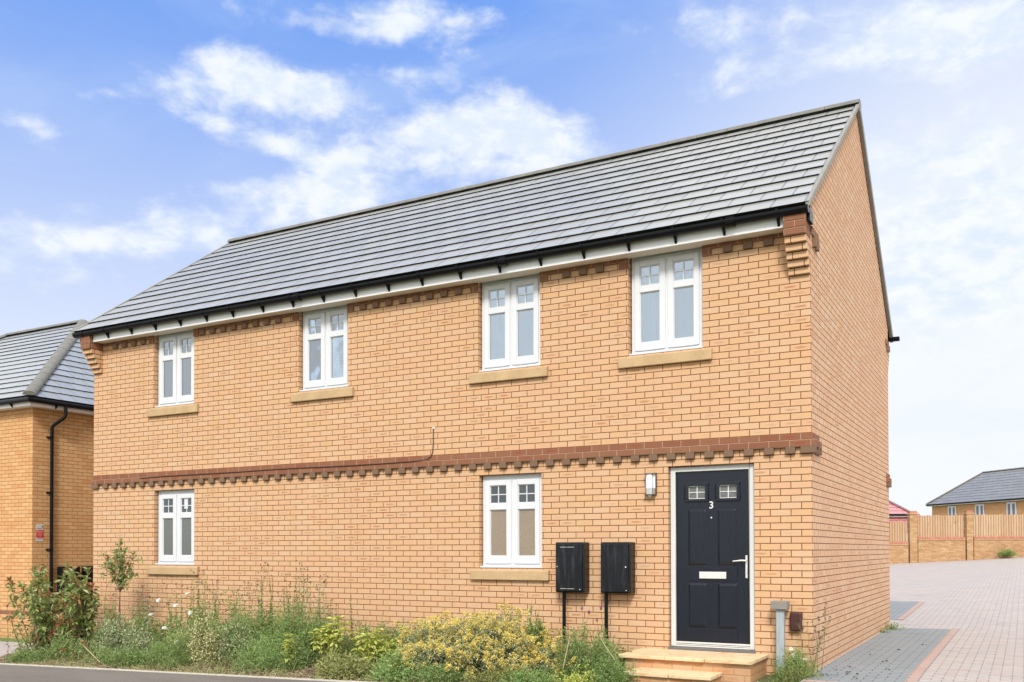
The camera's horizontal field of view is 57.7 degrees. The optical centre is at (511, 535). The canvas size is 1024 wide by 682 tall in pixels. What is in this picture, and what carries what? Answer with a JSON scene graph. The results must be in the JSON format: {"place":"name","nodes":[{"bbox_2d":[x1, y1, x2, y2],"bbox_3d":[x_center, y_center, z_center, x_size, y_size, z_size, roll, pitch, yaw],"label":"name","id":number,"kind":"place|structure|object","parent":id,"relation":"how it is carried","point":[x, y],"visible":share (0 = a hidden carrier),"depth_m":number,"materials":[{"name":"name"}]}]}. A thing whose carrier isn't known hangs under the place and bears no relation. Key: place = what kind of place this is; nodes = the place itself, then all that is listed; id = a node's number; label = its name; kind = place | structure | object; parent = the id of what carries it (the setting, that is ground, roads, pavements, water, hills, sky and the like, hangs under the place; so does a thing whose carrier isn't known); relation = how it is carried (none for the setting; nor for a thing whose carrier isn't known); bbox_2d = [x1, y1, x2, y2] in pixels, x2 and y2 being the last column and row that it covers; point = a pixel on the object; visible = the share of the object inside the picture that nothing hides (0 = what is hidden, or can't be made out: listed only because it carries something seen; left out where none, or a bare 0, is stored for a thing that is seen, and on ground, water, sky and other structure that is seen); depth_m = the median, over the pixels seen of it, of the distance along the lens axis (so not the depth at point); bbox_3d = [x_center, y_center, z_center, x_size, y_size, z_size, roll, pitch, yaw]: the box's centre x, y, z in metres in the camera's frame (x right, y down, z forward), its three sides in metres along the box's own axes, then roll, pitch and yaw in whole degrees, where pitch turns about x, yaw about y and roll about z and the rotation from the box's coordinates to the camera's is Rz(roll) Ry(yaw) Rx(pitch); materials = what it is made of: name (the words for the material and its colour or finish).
{"place":"outdoors","nodes":[
{"label":"outdoors","id":0,"kind":"place"},
{"bbox_2d":[0,641,35,656],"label":"driveway","id":1,"kind":"structure","parent":0,"point":[3,649],"depth_m":16.19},
{"bbox_2d":[0,664,330,681],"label":"footpath","id":2,"kind":"structure","parent":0,"point":[14,673],"depth_m":11.95,"materials":[{"name":"concrete"}]},
{"bbox_2d":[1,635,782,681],"bbox_3d":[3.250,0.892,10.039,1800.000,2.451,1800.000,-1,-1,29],"label":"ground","id":3,"kind":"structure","parent":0,"point":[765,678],"depth_m":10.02,"materials":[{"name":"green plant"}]},
{"bbox_2d":[0,637,88,642],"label":"lawn strip","id":4,"kind":"object","parent":3,"relation":"on","point":[12,639],"visible":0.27,"depth_m":18.00,"materials":[{"name":"green plant"}]},
{"bbox_2d":[0,319,93,638],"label":"brick house","id":5,"kind":"structure","parent":3,"relation":"on","point":[46,426],"depth_m":19.05,"materials":[{"name":"brick"}]},
{"bbox_2d":[36,524,42,540],"bbox_3d":[-9.492,-0.048,18.694,0.019,0.350,0.160,-1,-1,29],"label":"alarm sign","id":6,"kind":"object","parent":5,"relation":"attached to","point":[39,532],"visible":1,"depth_m":18.69,"materials":[{"name":"white plastic"}]},
{"bbox_2d":[57,566,79,613],"bbox_3d":[-9.129,1.423,19.152,0.187,1.560,0.420,-1,-1,29],"label":"meter box","id":7,"kind":"object","parent":5,"relation":"attached to","point":[60,570],"visible":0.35,"depth_m":19.01,"materials":[{"name":"black plastic"}]},
{"bbox_2d":[81,566,92,600],"bbox_3d":[-8.858,1.431,19.642,0.187,1.560,0.420,-1,-1,29],"label":"meter box","id":8,"kind":"object","parent":5,"relation":"attached to","point":[83,572],"visible":0.22,"depth_m":19.49,"materials":[{"name":"black plastic"}]},
{"bbox_2d":[0,663,367,681],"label":"path edging","id":9,"kind":"object","parent":3,"relation":"on","point":[186,673],"visible":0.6,"depth_m":11.87,"materials":[{"name":"concrete"}]},
{"bbox_2d":[0,639,778,681],"bbox_3d":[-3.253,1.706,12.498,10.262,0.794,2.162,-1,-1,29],"label":"grass","id":10,"kind":"structure","parent":3,"relation":"on","point":[215,667],"depth_m":12.28,"materials":[{"name":"green plant"}]},
{"bbox_2d":[1,613,33,651],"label":"shrub","id":11,"kind":"object","parent":10,"relation":"on","point":[20,644],"visible":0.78,"depth_m":14.22,"materials":[{"name":"green plant"}]},
{"bbox_2d":[5,576,46,650],"bbox_3d":[-7.456,1.279,14.331,0.855,1.303,0.501,-1,-1,29],"label":"shrub","id":12,"kind":"object","parent":10,"relation":"on","point":[32,612],"visible":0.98,"depth_m":14.28,"materials":[{"name":"green plant"}]},
{"bbox_2d":[5,644,55,663],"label":"weed clump","id":13,"kind":"object","parent":10,"relation":"on","point":[26,654],"visible":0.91,"depth_m":13.90,"materials":[{"name":"green plant"}]},
{"bbox_2d":[24,562,59,650],"bbox_3d":[-7.399,1.203,14.670,0.456,1.566,0.822,1,-1,-41],"label":"shrub","id":14,"kind":"object","parent":10,"relation":"on","point":[47,609],"visible":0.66,"depth_m":14.64,"materials":[{"name":"green plant"}]},
{"bbox_2d":[48,590,81,647],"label":"shrub","id":15,"kind":"object","parent":10,"relation":"on","point":[59,618],"visible":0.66,"depth_m":14.42,"materials":[{"name":"green plant"}]},
{"bbox_2d":[54,562,89,643],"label":"shrub","id":16,"kind":"object","parent":10,"relation":"on","point":[72,584],"visible":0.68,"depth_m":14.67,"materials":[{"name":"green plant"}]},
{"bbox_2d":[38,629,106,659],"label":"weed clump","id":17,"kind":"object","parent":10,"relation":"on","point":[58,646],"visible":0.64,"depth_m":13.99,"materials":[{"name":"green plant"}]},
{"bbox_2d":[59,640,94,661],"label":"shrub","id":18,"kind":"object","parent":10,"relation":"on","point":[73,652],"visible":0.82,"depth_m":13.60,"materials":[{"name":"green plant"}]},
{"bbox_2d":[67,567,101,646],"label":"shrub","id":19,"kind":"object","parent":10,"relation":"on","point":[91,610],"visible":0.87,"depth_m":14.70,"materials":[{"name":"green plant"}]},
{"bbox_2d":[85,604,132,649],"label":"weed clump","id":20,"kind":"object","parent":10,"relation":"on","point":[98,634],"visible":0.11,"depth_m":14.58,"materials":[{"name":"green plant"}]},
{"bbox_2d":[101,582,117,632],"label":"tall weed","id":21,"kind":"object","parent":10,"relation":"on","point":[103,610],"visible":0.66,"depth_m":14.61,"materials":[{"name":"green plant"}]},
{"bbox_2d":[91,605,138,652],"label":"shrub","id":22,"kind":"object","parent":10,"relation":"on","point":[112,638],"visible":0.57,"depth_m":13.75,"materials":[{"name":"green plant"}]},
{"bbox_2d":[80,639,151,667],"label":"weed clump","id":23,"kind":"object","parent":10,"relation":"on","point":[113,656],"visible":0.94,"depth_m":13.00,"materials":[{"name":"green plant"}]},
{"bbox_2d":[97,538,143,645],"bbox_3d":[-5.985,0.938,14.278,0.893,1.802,0.472,-1,-1,29],"label":"sapling","id":24,"kind":"object","parent":10,"relation":"on","point":[120,577],"visible":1,"depth_m":14.25,"materials":[{"name":"green plant"}]},
{"bbox_2d":[118,601,158,657],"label":"shrub","id":25,"kind":"object","parent":10,"relation":"on","point":[141,643],"visible":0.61,"depth_m":13.41,"materials":[{"name":"green plant"}]},
{"bbox_2d":[132,585,150,640],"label":"tall weed","id":26,"kind":"object","parent":10,"relation":"on","point":[138,623],"visible":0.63,"depth_m":14.14,"materials":[{"name":"green plant"}]},
{"bbox_2d":[122,607,179,650],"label":"weed clump","id":27,"kind":"object","parent":10,"relation":"on","point":[158,632],"visible":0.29,"depth_m":14.18,"materials":[{"name":"green plant"}]},
{"bbox_2d":[128,625,197,668],"bbox_3d":[-4.667,1.528,12.718,1.032,0.586,0.968,0,-1,-30],"label":"weed clump","id":28,"kind":"object","parent":10,"relation":"on","point":[168,659],"visible":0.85,"depth_m":12.67,"materials":[{"name":"green plant"}]},
{"bbox_2d":[164,582,187,643],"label":"tall weed","id":29,"kind":"object","parent":10,"relation":"on","point":[176,612],"visible":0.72,"depth_m":13.64,"materials":[{"name":"green plant"}]},
{"bbox_2d":[162,618,211,662],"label":"shrub","id":30,"kind":"object","parent":10,"relation":"on","point":[182,634],"visible":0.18,"depth_m":13.10,"materials":[{"name":"green plant"}]},
{"bbox_2d":[157,605,225,648],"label":"weed clump","id":31,"kind":"object","parent":10,"relation":"on","point":[191,627],"visible":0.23,"depth_m":13.50,"materials":[{"name":"green plant"}]},
{"bbox_2d":[188,567,212,627],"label":"tall weed","id":32,"kind":"object","parent":10,"relation":"on","point":[199,598],"visible":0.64,"depth_m":13.76,"materials":[{"name":"green plant"}]},
{"bbox_2d":[185,609,227,664],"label":"shrub","id":33,"kind":"object","parent":10,"relation":"on","point":[202,642],"visible":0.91,"depth_m":12.51,"materials":[{"name":"green plant"}]},
{"bbox_2d":[210,579,223,650],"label":"tall weed","id":34,"kind":"object","parent":10,"relation":"on","point":[216,613],"visible":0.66,"depth_m":13.45,"materials":[{"name":"green plant"}]},
{"bbox_2d":[183,588,256,641],"bbox_3d":[-4.243,1.296,13.598,1.563,1.063,0.648,-1,-1,29],"label":"weed clump","id":35,"kind":"object","parent":10,"relation":"on","point":[231,612],"visible":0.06,"depth_m":13.57,"materials":[{"name":"green plant"}]},
{"bbox_2d":[208,606,254,665],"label":"shrub","id":36,"kind":"object","parent":10,"relation":"on","point":[225,655],"visible":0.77,"depth_m":12.40,"materials":[{"name":"green plant"}]},
{"bbox_2d":[234,581,255,625],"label":"tall weed","id":37,"kind":"object","parent":10,"relation":"on","point":[248,584],"visible":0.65,"depth_m":13.26,"materials":[{"name":"green plant"}]},
{"bbox_2d":[214,602,277,664],"bbox_3d":[-3.639,1.370,12.696,0.992,0.899,0.838,0,-1,-12],"label":"weed clump","id":38,"kind":"object","parent":10,"relation":"on","point":[232,631],"visible":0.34,"depth_m":12.61,"materials":[{"name":"green plant"}]},
{"bbox_2d":[219,595,277,644],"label":"weed clump","id":39,"kind":"object","parent":10,"relation":"on","point":[266,624],"visible":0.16,"depth_m":12.97,"materials":[{"name":"green plant"}]},
{"bbox_2d":[225,628,284,672],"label":"weed clump","id":40,"kind":"object","parent":10,"relation":"on","point":[258,659],"visible":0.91,"depth_m":11.87,"materials":[{"name":"green plant"}]},
{"bbox_2d":[253,562,277,641],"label":"tall weed","id":41,"kind":"object","parent":10,"relation":"on","point":[261,603],"visible":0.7,"depth_m":13.09,"materials":[{"name":"green plant"}]},
{"bbox_2d":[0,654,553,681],"bbox_3d":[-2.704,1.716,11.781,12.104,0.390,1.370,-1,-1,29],"label":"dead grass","id":42,"kind":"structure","parent":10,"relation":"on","point":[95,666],"depth_m":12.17,"materials":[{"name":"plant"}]},
{"bbox_2d":[256,600,303,639],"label":"weed clump","id":43,"kind":"object","parent":10,"relation":"on","point":[268,615],"visible":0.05,"depth_m":13.17,"materials":[{"name":"green plant"}]},
{"bbox_2d":[254,602,317,665],"bbox_3d":[-2.947,1.317,12.274,1.127,0.874,0.638,-1,-1,29],"label":"weed clump","id":44,"kind":"object","parent":10,"relation":"on","point":[277,623],"visible":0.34,"depth_m":12.25,"materials":[{"name":"green plant"}]},
{"bbox_2d":[279,573,296,627],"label":"tall weed","id":45,"kind":"object","parent":10,"relation":"on","point":[287,609],"visible":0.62,"depth_m":12.65,"materials":[{"name":"green plant"}]},
{"bbox_2d":[278,633,299,669],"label":"shrub","id":46,"kind":"object","parent":10,"relation":"on","point":[287,645],"visible":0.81,"depth_m":11.66,"materials":[{"name":"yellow plant"}]},
{"bbox_2d":[277,629,312,670],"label":"weed clump","id":47,"kind":"object","parent":10,"relation":"on","point":[298,657],"visible":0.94,"depth_m":11.66,"materials":[{"name":"green plant"}]},
{"bbox_2d":[254,594,347,661],"bbox_3d":[-2.820,1.276,12.526,1.503,0.974,1.047,-1,-1,29],"label":"weed clump","id":48,"kind":"object","parent":10,"relation":"on","point":[298,619],"visible":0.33,"depth_m":12.41,"materials":[{"name":"green plant"}]},
{"bbox_2d":[293,560,314,645],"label":"tall weed","id":49,"kind":"object","parent":10,"relation":"on","point":[303,592],"visible":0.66,"depth_m":12.68,"materials":[{"name":"green plant"}]},
{"bbox_2d":[313,574,328,637],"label":"tall weed","id":50,"kind":"object","parent":10,"relation":"on","point":[319,603],"visible":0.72,"depth_m":12.53,"materials":[{"name":"green plant"}]},
{"bbox_2d":[308,615,350,657],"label":"shrub","id":51,"kind":"object","parent":10,"relation":"on","point":[329,635],"visible":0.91,"depth_m":11.74,"materials":[{"name":"yellow plant"}]},
{"bbox_2d":[306,615,356,660],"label":"weed clump","id":52,"kind":"object","parent":10,"relation":"on","point":[343,646],"visible":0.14,"depth_m":12.40,"materials":[{"name":"green plant"}]},
{"bbox_2d":[306,646,379,680],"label":"weed clump","id":53,"kind":"object","parent":10,"relation":"on","point":[345,667],"visible":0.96,"depth_m":10.97,"materials":[{"name":"green plant"}]},
{"bbox_2d":[347,628,398,670],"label":"shrub","id":54,"kind":"object","parent":10,"relation":"on","point":[365,649],"visible":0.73,"depth_m":11.34,"materials":[{"name":"yellow plant"}]},
{"bbox_2d":[339,615,413,661],"bbox_3d":[-1.623,1.366,12.008,1.392,0.673,1.011,-1,-1,29],"label":"weed clump","id":55,"kind":"object","parent":10,"relation":"on","point":[385,632],"visible":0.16,"depth_m":12.02,"materials":[{"name":"green plant"}]},
{"bbox_2d":[364,644,431,681],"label":"weed clump","id":56,"kind":"object","parent":10,"relation":"on","point":[385,669],"visible":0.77,"depth_m":10.58,"materials":[{"name":"green plant"}]},
{"bbox_2d":[382,619,418,651],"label":"weed clump","id":57,"kind":"object","parent":10,"relation":"on","point":[397,635],"visible":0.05,"depth_m":11.88,"materials":[{"name":"green plant"}]},
{"bbox_2d":[402,657,474,681],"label":"weed clump","id":58,"kind":"object","parent":10,"relation":"on","point":[429,676],"visible":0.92,"depth_m":10.29,"materials":[{"name":"green plant"}]},
{"bbox_2d":[389,602,577,680],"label":"shrub","id":59,"kind":"object","parent":10,"relation":"on","point":[482,641],"visible":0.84,"depth_m":10.44,"materials":[{"name":"yellow plant"}]},
{"bbox_2d":[458,660,531,681],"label":"weed clump","id":60,"kind":"object","parent":10,"relation":"on","point":[490,675],"visible":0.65,"depth_m":10.02,"materials":[{"name":"green plant"}]},
{"bbox_2d":[495,664,563,681],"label":"weed clump","id":61,"kind":"object","parent":10,"relation":"on","point":[536,677],"visible":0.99,"depth_m":9.74,"materials":[{"name":"green plant"}]},
{"bbox_2d":[527,595,544,663],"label":"tall weed","id":62,"kind":"object","parent":10,"relation":"on","point":[532,630],"visible":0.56,"depth_m":10.52,"materials":[{"name":"green plant"}]},
{"bbox_2d":[511,616,572,661],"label":"shrub","id":63,"kind":"object","parent":10,"relation":"on","point":[545,631],"visible":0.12,"depth_m":10.77,"materials":[{"name":"yellow plant"}]},
{"bbox_2d":[552,664,595,681],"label":"weed clump","id":64,"kind":"object","parent":10,"relation":"on","point":[574,678],"visible":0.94,"depth_m":9.76,"materials":[{"name":"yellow plant"}]},
{"bbox_2d":[544,619,620,680],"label":"weed clump","id":65,"kind":"object","parent":10,"relation":"on","point":[581,656],"visible":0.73,"depth_m":10.12,"materials":[{"name":"green plant"}]},
{"bbox_2d":[586,634,633,676],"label":"weed clump","id":66,"kind":"object","parent":10,"relation":"on","point":[618,651],"visible":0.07,"depth_m":10.57,"materials":[{"name":"green plant"}]},
{"bbox_2d":[72,99,899,674],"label":"brick house","id":67,"kind":"structure","parent":3,"relation":"on","point":[700,325],"depth_m":12.26,"materials":[{"name":"orange brick"}]},
{"bbox_2d":[147,330,198,416],"bbox_3d":[-5.385,-2.597,14.901,1.141,1.352,0.192,-1,-1,29],"label":"window","id":68,"kind":"structure","parent":67,"relation":"in","point":[176,350],"depth_m":14.90,"materials":[{"name":"white plastic"}]},
{"bbox_2d":[147,489,198,574],"bbox_3d":[-5.368,-0.047,14.854,1.141,1.352,0.192,-1,-1,29],"label":"window","id":69,"kind":"structure","parent":67,"relation":"in","point":[176,507],"depth_m":14.85,"materials":[{"name":"white plastic"}]},
{"bbox_2d":[144,429,433,477],"bbox_3d":[-3.554,-1.172,13.787,5.702,0.449,0.058,-1,-1,29],"label":"cable","id":70,"kind":"object","parent":67,"relation":"attached to","point":[306,467],"visible":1,"depth_m":13.39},
{"bbox_2d":[290,305,353,402],"bbox_3d":[-2.700,-2.625,13.421,1.141,1.352,0.192,-1,-1,29],"label":"window","id":71,"kind":"structure","parent":67,"relation":"in","point":[325,330],"depth_m":13.42,"materials":[{"name":"white plastic"}]},
{"bbox_2d":[469,273,547,383],"bbox_3d":[0.052,-2.651,12.081,1.141,1.353,0.502,-1,-1,29],"label":"window","id":72,"kind":"structure","parent":67,"relation":"in","point":[510,306],"depth_m":12.01,"materials":[{"name":"white plastic"}]},
{"bbox_2d":[470,473,549,580],"bbox_3d":[-0.006,-0.103,11.899,1.141,1.352,0.192,-1,-1,29],"label":"window","id":73,"kind":"structure","parent":67,"relation":"in","point":[512,504],"depth_m":11.89,"materials":[{"name":"white plastic"}]},
{"bbox_2d":[556,542,588,643],"bbox_3d":[0.733,0.856,11.313,0.382,1.538,0.198,-1,-1,29],"label":"meter box","id":74,"kind":"object","parent":67,"relation":"attached to","point":[572,567],"visible":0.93,"depth_m":11.24,"materials":[{"name":"black plastic"}]},
{"bbox_2d":[556,544,581,590],"bbox_3d":[0.690,0.392,11.243,0.346,0.569,0.022,-1,-1,29],"label":"box door","id":75,"kind":"structure","parent":74,"relation":"in","point":[568,556],"depth_m":11.24,"materials":[{"name":"black plastic"}]},
{"bbox_2d":[601,542,634,646],"bbox_3d":[1.253,0.844,11.027,0.384,1.522,0.198,-1,-1,29],"label":"meter box","id":76,"kind":"object","parent":67,"relation":"attached to","point":[617,567],"visible":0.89,"depth_m":10.95,"materials":[{"name":"black plastic"}]},
{"bbox_2d":[601,544,628,591],"bbox_3d":[1.212,0.387,10.956,0.344,0.567,0.022,-1,-1,29],"label":"box door","id":77,"kind":"structure","parent":76,"relation":"in","point":[614,557],"depth_m":10.95,"materials":[{"name":"black plastic"}]},
{"bbox_2d":[644,473,656,496],"bbox_3d":[1.620,-0.588,10.911,0.140,0.285,0.085,-1,-1,29],"label":"wall lamp","id":78,"kind":"object","parent":67,"relation":"attached to","point":[650,484],"visible":1,"depth_m":10.88,"materials":[{"name":"glass"}]},
{"bbox_2d":[618,247,711,368],"bbox_3d":[1.885,-2.671,11.071,1.141,1.353,0.502,-1,-1,29],"label":"window","id":79,"kind":"structure","parent":67,"relation":"in","point":[667,295],"depth_m":10.99,"materials":[{"name":"white plastic"}]},
{"bbox_2d":[676,470,749,643],"bbox_3d":[2.294,0.247,10.653,0.860,1.964,0.110,-1,-1,29],"label":"door leaf","id":80,"kind":"structure","parent":67,"relation":"in","point":[713,562],"depth_m":10.66,"materials":[{"name":"black paint"}]},
{"bbox_2d":[790,612,801,631],"bbox_3d":[3.083,0.939,10.089,0.127,0.210,0.071,-1,-1,29],"label":"wall box","id":81,"kind":"object","parent":67,"relation":"attached to","point":[794,617],"visible":0.99,"depth_m":10.06,"materials":[{"name":"brown plastic"}]},
{"bbox_2d":[618,648,767,681],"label":"front steps","id":82,"kind":"structure","parent":3,"relation":"on","point":[663,665],"depth_m":9.91,"materials":[{"name":"stone"}]},
{"bbox_2d":[771,601,789,674],"bbox_3d":[2.906,1.125,10.071,0.173,0.821,0.150,-1,-1,29],"label":"grey post","id":83,"kind":"object","parent":3,"relation":"on","point":[780,607],"visible":0.79,"depth_m":10.04,"materials":[{"name":"plastic"}]},
{"bbox_2d":[889,500,922,521],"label":"brick house","id":84,"kind":"structure","parent":3,"relation":"on","point":[897,512],"depth_m":57.92,"materials":[{"name":"red tile"}]},
{"bbox_2d":[926,467,1023,515],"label":"brick house","id":85,"kind":"structure","parent":3,"relation":"on","point":[996,492],"depth_m":78.54,"materials":[{"name":"tile"}]},
{"bbox_2d":[975,504,984,514],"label":"window","id":86,"kind":"structure","parent":85,"relation":"in","point":[979,508],"depth_m":78.15,"materials":[{"name":"white plastic"}]},
{"bbox_2d":[1006,502,1016,514],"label":"window","id":87,"kind":"structure","parent":85,"relation":"in","point":[1011,507],"depth_m":74.70,"materials":[{"name":"white plastic"}]},
{"bbox_2d":[0,0,1023,515],"label":"sky","id":88,"kind":"structure","parent":0,"point":[139,138],"materials":[{"name":"blue"}]},
{"bbox_2d":[806,628,950,681],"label":"paving","id":89,"kind":"structure","parent":0,"point":[906,659],"depth_m":11.22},
{"bbox_2d":[890,601,917,619],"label":"paving","id":90,"kind":"structure","parent":0,"point":[898,609],"depth_m":19.37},
{"bbox_2d":[897,601,925,619],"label":"paving","id":91,"kind":"structure","parent":0,"point":[910,611],"depth_m":18.63,"materials":[{"name":"red brick"}]},
{"bbox_2d":[800,627,1023,681],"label":"paving","id":92,"kind":"structure","parent":0,"point":[980,655],"depth_m":11.08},
{"bbox_2d":[905,629,957,681],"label":"paving","id":93,"kind":"structure","parent":0,"point":[920,669],"depth_m":11.05,"materials":[{"name":"red brick"}]},
{"bbox_2d":[890,557,1023,629],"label":"paving","id":94,"kind":"structure","parent":0,"point":[979,594],"depth_m":22.98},
{"bbox_2d":[889,510,1023,564],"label":"garden wall","id":95,"kind":"structure","parent":94,"relation":"on","point":[914,548],"depth_m":42.00,"materials":[{"name":"brick"}]},
{"bbox_2d":[889,521,906,541],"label":"fence panel","id":96,"kind":"object","parent":95,"relation":"on","point":[897,531],"visible":0.2,"depth_m":42.12,"materials":[{"name":"brown wood"}]},
{"bbox_2d":[917,515,963,536],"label":"fence panel","id":97,"kind":"object","parent":95,"relation":"on","point":[940,526],"visible":1,"depth_m":42.12,"materials":[{"name":"brown wood"}]},
{"bbox_2d":[973,514,1023,536],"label":"fence panel","id":98,"kind":"object","parent":95,"relation":"on","point":[1000,525],"visible":1,"depth_m":42.12,"materials":[{"name":"brown wood"}]},
{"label":"planting bed","id":99,"kind":"structure","parent":0,"visible":0},
{"bbox_2d":[580,636,639,681],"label":"weed clump","id":100,"kind":"object","parent":99,"relation":"on","point":[604,670],"visible":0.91,"depth_m":9.89,"materials":[{"name":"green plant"}]},
{"bbox_2d":[768,641,820,681],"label":"weed clump","id":101,"kind":"object","parent":99,"relation":"on","point":[796,658],"visible":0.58,"depth_m":9.75,"materials":[{"name":"green plant"}]},
{"bbox_2d":[771,652,822,681],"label":"weed clump","id":102,"kind":"object","parent":99,"relation":"on","point":[799,676],"visible":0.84,"depth_m":9.63,"materials":[{"name":"green plant"}]},
{"bbox_2d":[795,602,830,675],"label":"tall weed","id":103,"kind":"object","parent":99,"relation":"on","point":[818,643],"visible":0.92,"depth_m":9.81,"materials":[{"name":"green plant"}]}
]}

